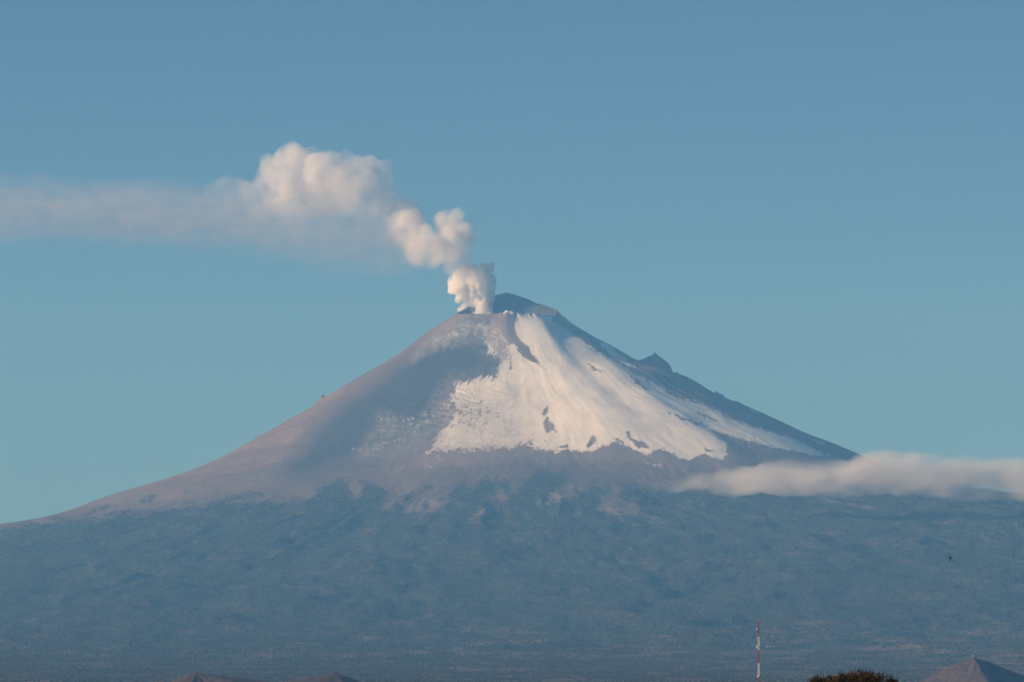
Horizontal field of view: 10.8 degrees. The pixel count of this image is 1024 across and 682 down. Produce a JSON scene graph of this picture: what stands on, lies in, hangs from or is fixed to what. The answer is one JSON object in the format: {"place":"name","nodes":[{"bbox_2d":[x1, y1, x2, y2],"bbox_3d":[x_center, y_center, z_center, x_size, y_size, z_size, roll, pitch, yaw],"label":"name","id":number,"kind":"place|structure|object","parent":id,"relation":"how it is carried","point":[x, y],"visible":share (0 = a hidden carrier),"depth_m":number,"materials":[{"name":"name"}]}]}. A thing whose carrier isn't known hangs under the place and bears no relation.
{"place":"outdoors","nodes":[
{"label":"outdoors","id":0,"kind":"place"},
{"bbox_2d":[172,671,266,681],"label":"hill","id":1,"kind":"structure","parent":0,"point":[195,676],"depth_m":12949.44,"materials":[{"name":"grey"}]},
{"bbox_2d":[288,672,359,681],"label":"hill","id":2,"kind":"structure","parent":0,"point":[335,677],"depth_m":12944.56,"materials":[{"name":"grey"}]},
{"bbox_2d":[0,292,1023,681],"bbox_3d":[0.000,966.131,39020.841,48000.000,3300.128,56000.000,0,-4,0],"label":"volcano","id":3,"kind":"structure","parent":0,"point":[516,392],"depth_m":38813.02},
{"bbox_2d":[0,467,1023,681],"bbox_3d":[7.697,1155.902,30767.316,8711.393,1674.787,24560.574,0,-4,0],"label":"forest","id":4,"kind":"object","parent":3,"relation":"on","point":[307,671],"visible":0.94,"depth_m":33185.48,"materials":[{"name":"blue plant"}]},
{"bbox_2d":[0,0,1023,523],"label":"sky","id":5,"kind":"structure","parent":0,"point":[218,217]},
{"bbox_2d":[919,656,1023,681],"bbox_3d":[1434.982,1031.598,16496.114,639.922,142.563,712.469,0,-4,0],"label":"hill","id":6,"kind":"structure","parent":0,"point":[973,669],"depth_m":16404.57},
{"label":"ground","id":7,"kind":"structure","parent":0,"visible":0},
{"bbox_2d":[756,620,759,681],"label":"radio mast","id":8,"kind":"object","parent":7,"relation":"on","point":[758,634],"visible":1,"depth_m":2995.24,"materials":[{"name":"white metal"}]},
{"bbox_2d":[806,663,904,681],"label":"tree","id":9,"kind":"object","parent":7,"relation":"on","point":[862,676],"visible":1,"depth_m":398.15,"materials":[{"name":"green plant"}]}
]}

